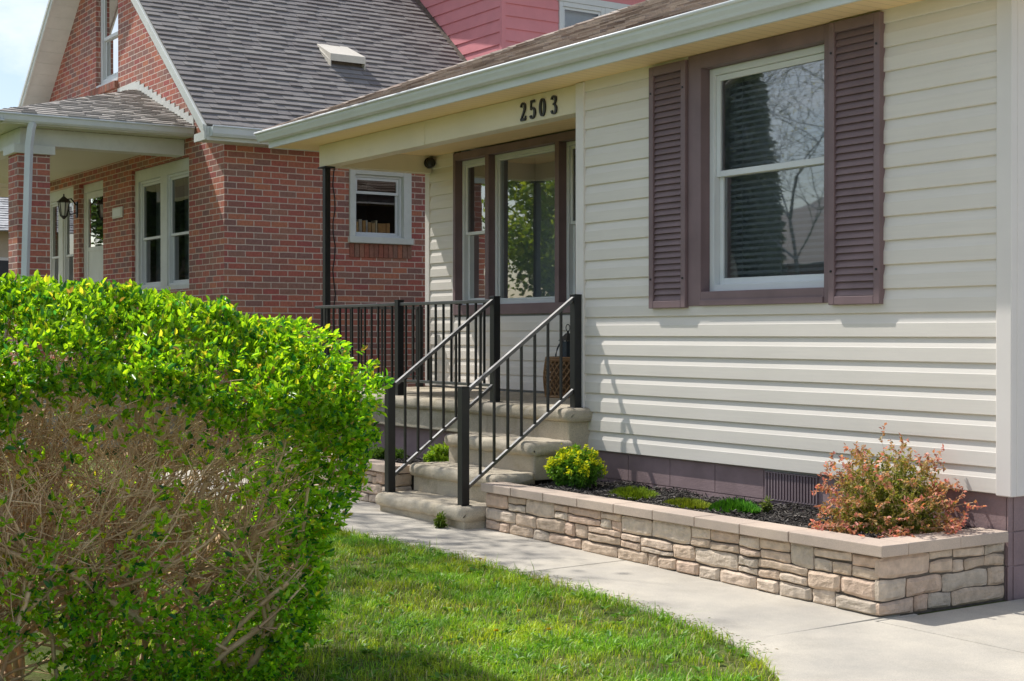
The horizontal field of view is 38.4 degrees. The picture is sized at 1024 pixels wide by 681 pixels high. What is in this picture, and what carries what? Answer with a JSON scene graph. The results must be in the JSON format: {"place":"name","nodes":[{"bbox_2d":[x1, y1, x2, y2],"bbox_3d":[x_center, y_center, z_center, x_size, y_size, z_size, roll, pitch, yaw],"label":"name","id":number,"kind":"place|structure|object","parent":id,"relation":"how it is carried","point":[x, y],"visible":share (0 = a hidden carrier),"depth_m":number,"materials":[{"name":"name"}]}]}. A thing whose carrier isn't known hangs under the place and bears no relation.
{"place":"outdoors","nodes":[
{"label":"outdoors","id":0,"kind":"place"},
{"bbox_2d":[0,0,47,108],"label":"sky","id":1,"kind":"structure","parent":0,"point":[20,20],"materials":[{"name":"white"}]},
{"bbox_2d":[69,284,117,365],"bbox_3d":[-5.679,-0.219,20.092,0.580,1.114,0.692,0,0,-34],"label":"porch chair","id":2,"kind":"object","parent":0,"point":[113,285],"visible":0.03,"depth_m":20.18,"materials":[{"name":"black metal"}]},
{"bbox_2d":[2,444,1006,680],"bbox_3d":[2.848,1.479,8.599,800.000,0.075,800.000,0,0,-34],"label":"ground","id":3,"kind":"structure","parent":0,"point":[34,676],"depth_m":7.36,"materials":[{"name":"green plant"}]},
{"bbox_2d":[0,197,8,357],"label":"distant house","id":4,"kind":"structure","parent":3,"relation":"on","point":[4,256],"depth_m":34.74,"materials":[{"name":"paint"}]},
{"bbox_2d":[0,269,394,680],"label":"hedge","id":5,"kind":"object","parent":3,"relation":"on","point":[307,381],"visible":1,"depth_m":6.35,"materials":[{"name":"green plant"}]},
{"bbox_2d":[0,0,644,449],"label":"brick house","id":6,"kind":"structure","parent":3,"relation":"on","point":[152,116],"depth_m":20.08,"materials":[{"name":"red brick"}]},
{"bbox_2d":[50,202,57,280],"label":"window","id":7,"kind":"structure","parent":6,"relation":"in","point":[53,206],"depth_m":25.15,"materials":[{"name":"white plastic"}]},
{"bbox_2d":[57,194,77,218],"bbox_3d":[-7.136,-2.147,23.596,0.323,0.400,0.240,0,0,-34],"label":"wall lantern","id":8,"kind":"object","parent":6,"relation":"attached to","point":[63,201],"depth_m":23.55,"materials":[{"name":"black metal"}]},
{"bbox_2d":[64,198,73,282],"bbox_3d":[-7.262,-1.585,24.296,0.090,1.526,0.636,0,0,-34],"label":"window","id":9,"kind":"structure","parent":6,"relation":"in","point":[68,221],"depth_m":24.45,"materials":[{"name":"white plastic"}]},
{"bbox_2d":[86,189,102,352],"bbox_3d":[-6.537,-1.030,23.172,0.035,2.650,0.988,0,0,-34],"label":"storm door","id":10,"kind":"structure","parent":6,"relation":"in","point":[94,200],"depth_m":23.26,"materials":[{"name":"beige paint"}]},
{"bbox_2d":[101,0,117,83],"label":"window","id":11,"kind":"structure","parent":6,"relation":"in","point":[109,8],"depth_m":22.71,"materials":[{"name":"glass"}]},
{"bbox_2d":[112,206,122,218],"bbox_3d":[-5.905,-1.914,22.013,0.033,0.160,0.440,0,0,-34],"label":"house plaque","id":12,"kind":"object","parent":6,"relation":"attached to","point":[117,212],"visible":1,"depth_m":21.97,"materials":[{"name":"beige paint"}]},
{"bbox_2d":[141,178,160,287],"bbox_3d":[-5.142,-1.538,21.118,0.090,1.541,0.876,0,0,-34],"label":"window","id":13,"kind":"structure","parent":6,"relation":"in","point":[150,189],"depth_m":21.23,"materials":[{"name":"white plastic"}]},
{"bbox_2d":[168,170,188,285],"bbox_3d":[-4.523,-1.533,20.191,0.090,1.541,0.846,0,0,-34],"label":"window","id":14,"kind":"structure","parent":6,"relation":"in","point":[178,183],"depth_m":20.32,"materials":[{"name":"clear glass"}]},
{"bbox_2d":[332,168,335,304],"bbox_3d":[-2.362,-1.017,19.522,0.055,3.042,0.014,0,0,-34],"label":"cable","id":15,"kind":"object","parent":6,"relation":"attached to","point":[333,235],"visible":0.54,"depth_m":19.52,"materials":[{"name":"black metal"}]},
{"bbox_2d":[356,219,361,231],"bbox_3d":[-2.088,-1.535,19.961,0.046,0.215,0.135,0,0,-34],"label":"book","id":16,"kind":"object","parent":6,"relation":"in","point":[359,221],"visible":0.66,"depth_m":19.91,"materials":[{"name":"grey paper"}]},
{"bbox_2d":[362,220,365,231],"bbox_3d":[-2.042,-1.528,19.991,0.046,0.200,0.135,0,0,-34],"label":"book","id":17,"kind":"object","parent":6,"relation":"in","point":[363,226],"visible":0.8,"depth_m":19.93,"materials":[{"name":"brown paper"}]},
{"bbox_2d":[368,222,370,231],"bbox_3d":[-1.971,-1.518,20.038,0.046,0.180,0.135,0,0,-34],"label":"book","id":18,"kind":"object","parent":6,"relation":"in","point":[369,226],"visible":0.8,"depth_m":19.98,"materials":[{"name":"brown paper"}]},
{"bbox_2d":[371,223,374,232],"bbox_3d":[-1.923,-1.516,20.070,0.051,0.175,0.135,0,0,-34],"label":"book","id":19,"kind":"object","parent":6,"relation":"in","point":[372,227],"visible":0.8,"depth_m":20.01,"materials":[{"name":"brown paper"}]},
{"bbox_2d":[371,220,376,232],"bbox_3d":[-1.884,-1.533,20.097,0.026,0.210,0.135,0,0,-34],"label":"book","id":20,"kind":"object","parent":6,"relation":"in","point":[375,221],"visible":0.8,"depth_m":20.04,"materials":[{"name":"paper"}]},
{"bbox_2d":[356,174,400,237],"bbox_3d":[-2.097,-1.816,20.347,0.736,0.836,1.000,0,0,-34],"label":"window","id":21,"kind":"structure","parent":6,"relation":"in","point":[378,198],"depth_m":20.46,"materials":[{"name":"clear glass"}]},
{"bbox_2d":[377,223,385,232],"bbox_3d":[-1.813,-1.514,20.144,0.116,0.170,0.135,0,0,-34],"label":"book","id":22,"kind":"object","parent":6,"relation":"in","point":[381,228],"visible":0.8,"depth_m":20.08,"materials":[{"name":"brown paper"}]},
{"bbox_2d":[386,223,389,232],"bbox_3d":[-1.734,-1.516,20.197,0.056,0.175,0.135,0,0,-34],"label":"book","id":23,"kind":"object","parent":6,"relation":"in","point":[387,227],"visible":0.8,"depth_m":20.14,"materials":[{"name":"brown paper"}]},
{"bbox_2d":[558,1,604,28],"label":"window","id":24,"kind":"structure","parent":6,"relation":"in","point":[569,13],"depth_m":22.37,"materials":[{"name":"glass"}]},
{"bbox_2d":[242,442,420,502],"bbox_3d":[-1.526,1.297,14.041,0.935,0.482,3.290,0,0,-34],"label":"stone planter","id":25,"kind":"object","parent":3,"relation":"on","point":[404,477],"visible":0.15,"depth_m":12.70,"materials":[{"name":"stone"}]},
{"bbox_2d":[365,446,403,459],"bbox_3d":[-1.160,1.066,13.722,0.431,0.181,0.419,0,0,39],"label":"bed plant","id":26,"kind":"object","parent":25,"relation":"on","point":[379,453],"visible":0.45,"depth_m":13.64,"materials":[{"name":"green plant"}]},
{"bbox_2d":[363,452,425,464],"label":"mulch","id":27,"kind":"object","parent":25,"relation":"on","point":[415,460],"visible":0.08,"depth_m":13.40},
{"bbox_2d":[423,442,448,461],"bbox_3d":[-0.624,1.028,13.027,0.322,0.269,0.446,0,0,-34],"label":"bed plant","id":28,"kind":"object","parent":25,"relation":"on","point":[440,452],"visible":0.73,"depth_m":12.96,"materials":[{"name":"green plant"}]},
{"bbox_2d":[316,386,592,529],"bbox_3d":[-0.686,1.048,13.951,2.636,1.032,4.970,0,0,-34],"label":"concrete stoop","id":29,"kind":"object","parent":3,"relation":"on","point":[431,495],"visible":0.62,"depth_m":12.05,"materials":[{"name":"beige concrete"}]},
{"bbox_2d":[331,306,424,386],"bbox_3d":[-1.496,0.070,16.327,1.180,0.909,0.100,0,0,-34],"label":"porch railing","id":30,"kind":"object","parent":29,"relation":"on","point":[416,335],"visible":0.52,"depth_m":16.58,"materials":[{"name":"black metal"}]},
{"bbox_2d":[315,296,502,401],"bbox_3d":[-1.119,0.068,14.376,0.100,0.931,3.595,0,0,-34],"label":"porch railing","id":31,"kind":"object","parent":29,"relation":"on","point":[399,305],"visible":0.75,"depth_m":14.00,"materials":[{"name":"black metal"}]},
{"bbox_2d":[382,299,492,492],"bbox_3d":[-0.610,0.455,12.598,1.092,1.630,0.100,0,0,-34],"label":"stair railing","id":32,"kind":"object","parent":29,"relation":"on","point":[391,473],"visible":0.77,"depth_m":12.48,"materials":[{"name":"black metal"}]},
{"bbox_2d":[457,294,582,505],"bbox_3d":[0.071,0.450,11.649,1.184,1.649,0.101,0,0,-35],"label":"stair railing","id":33,"kind":"object","parent":29,"relation":"on","point":[573,393],"visible":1,"depth_m":11.64,"materials":[{"name":"black metal"}]},
{"bbox_2d":[543,344,569,397],"bbox_3d":[0.527,0.258,13.873,0.469,0.561,0.469,0,0,-34],"label":"woven basket","id":34,"kind":"object","parent":29,"relation":"on","point":[554,376],"visible":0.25,"depth_m":13.71,"materials":[{"name":"wicker"}]},
{"bbox_2d":[558,324,569,356],"bbox_3d":[0.527,0.018,13.872,0.132,0.348,0.132,0,0,-34],"label":"candle lantern","id":35,"kind":"object","parent":34,"relation":"on","point":[566,344],"visible":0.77,"depth_m":13.83,"materials":[{"name":"metal"}]},
{"bbox_2d":[480,628,508,644],"bbox_3d":[-0.095,1.473,7.294,0.137,0.089,0.115,0,0,14],"label":"dandelion","id":36,"kind":"object","parent":3,"relation":"on","point":[492,640],"visible":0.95,"depth_m":7.30,"materials":[{"name":"yellow plant"}]},
{"bbox_2d":[508,609,527,625],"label":"dandelion","id":37,"kind":"object","parent":3,"relation":"on","point":[517,620],"visible":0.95,"depth_m":7.75,"materials":[{"name":"yellow plant"}]},
{"bbox_2d":[253,0,1023,600],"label":"bungalow","id":38,"kind":"object","parent":3,"relation":"on","point":[779,244],"visible":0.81,"depth_m":10.48,"materials":[{"name":"beige plastic"}]},
{"bbox_2d":[424,158,435,167],"bbox_3d":[-0.914,-1.998,16.521,0.127,0.121,0.114,0,0,-34],"label":"security camera","id":39,"kind":"object","parent":38,"relation":"attached to","point":[429,162],"visible":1,"depth_m":16.48,"materials":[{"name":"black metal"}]},
{"bbox_2d":[462,157,484,304],"bbox_3d":[-0.217,-1.181,16.080,0.400,1.586,0.601,0,0,-34],"label":"window","id":40,"kind":"structure","parent":38,"relation":"in","point":[473,171],"depth_m":16.19,"materials":[{"name":"clear glass"}]},
{"bbox_2d":[495,144,554,303],"bbox_3d":[0.369,-1.178,15.292,0.520,1.586,1.208,0,0,-34],"label":"window","id":41,"kind":"structure","parent":38,"relation":"in","point":[525,189],"depth_m":15.78,"materials":[{"name":"clear glass"}]},
{"bbox_2d":[566,141,575,300],"bbox_3d":[0.743,-1.173,14.362,0.090,1.586,0.602,0,0,-34],"label":"window","id":42,"kind":"structure","parent":38,"relation":"in","point":[570,146],"depth_m":14.56,"materials":[{"name":"white plastic"}]},
{"bbox_2d":[710,44,823,290],"bbox_3d":[1.921,-1.169,10.354,0.320,1.626,1.226,0,0,-34],"label":"window","id":43,"kind":"structure","parent":38,"relation":"in","point":[767,113],"depth_m":10.55,"materials":[{"name":"clear glass"}]},
{"bbox_2d":[142,468,899,644],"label":"path","id":44,"kind":"structure","parent":0,"point":[743,613],"depth_m":9.09,"materials":[{"name":"concrete"}]},
{"bbox_2d":[433,510,448,527],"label":"weed","id":45,"kind":"object","parent":44,"relation":"on","point":[440,521],"visible":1,"depth_m":11.27,"materials":[{"name":"green plant"}]},
{"bbox_2d":[481,482,1007,616],"bbox_3d":[1.339,1.328,9.906,1.117,0.460,4.029,0,0,-34],"label":"stone planter","id":46,"kind":"object","parent":44,"relation":"on","point":[916,574],"visible":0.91,"depth_m":8.65,"materials":[{"name":"stone"}]},
{"bbox_2d":[543,443,607,488],"bbox_3d":[0.487,0.959,11.295,0.491,0.364,0.527,0,0,-34],"label":"spurge plant","id":47,"kind":"object","parent":46,"relation":"on","point":[572,465],"visible":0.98,"depth_m":11.21,"materials":[{"name":"green plant"}]},
{"bbox_2d":[607,485,659,499],"bbox_3d":[0.875,1.091,10.649,0.371,0.095,0.422,0,0,-34],"label":"sedum tuft","id":48,"kind":"object","parent":46,"relation":"on","point":[636,491],"visible":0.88,"depth_m":10.57,"materials":[{"name":"green plant"}]},
{"bbox_2d":[660,497,711,509],"bbox_3d":[1.200,1.110,10.131,0.332,0.073,0.417,0,0,-34],"label":"sedum tuft","id":49,"kind":"object","parent":46,"relation":"on","point":[689,502],"visible":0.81,"depth_m":10.06,"materials":[{"name":"green plant"}]},
{"bbox_2d":[709,497,760,513],"bbox_3d":[1.471,1.086,9.723,0.342,0.114,0.372,0,0,-34],"label":"sedum tuft","id":50,"kind":"object","parent":46,"relation":"on","point":[740,505],"visible":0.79,"depth_m":9.64,"materials":[{"name":"green plant"}]},
{"bbox_2d":[528,480,968,538],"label":"mulch","id":51,"kind":"object","parent":46,"relation":"on","point":[786,515],"visible":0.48,"depth_m":10.03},
{"bbox_2d":[760,495,773,512],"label":"seedling","id":52,"kind":"object","parent":51,"relation":"on","point":[766,507],"visible":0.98,"depth_m":9.76,"materials":[{"name":"green plant"}]},
{"bbox_2d":[808,422,985,538],"bbox_3d":[2.208,0.874,8.707,0.994,0.767,1.177,0,0,-34],"label":"barberry shrub","id":53,"kind":"object","parent":46,"relation":"on","point":[896,504],"visible":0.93,"depth_m":8.62,"materials":[{"name":"orange plant"}]},
{"bbox_2d":[734,599,1023,680],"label":"driveway","id":54,"kind":"structure","parent":0,"point":[981,643],"depth_m":7.20,"materials":[{"name":"concrete"}]}
]}

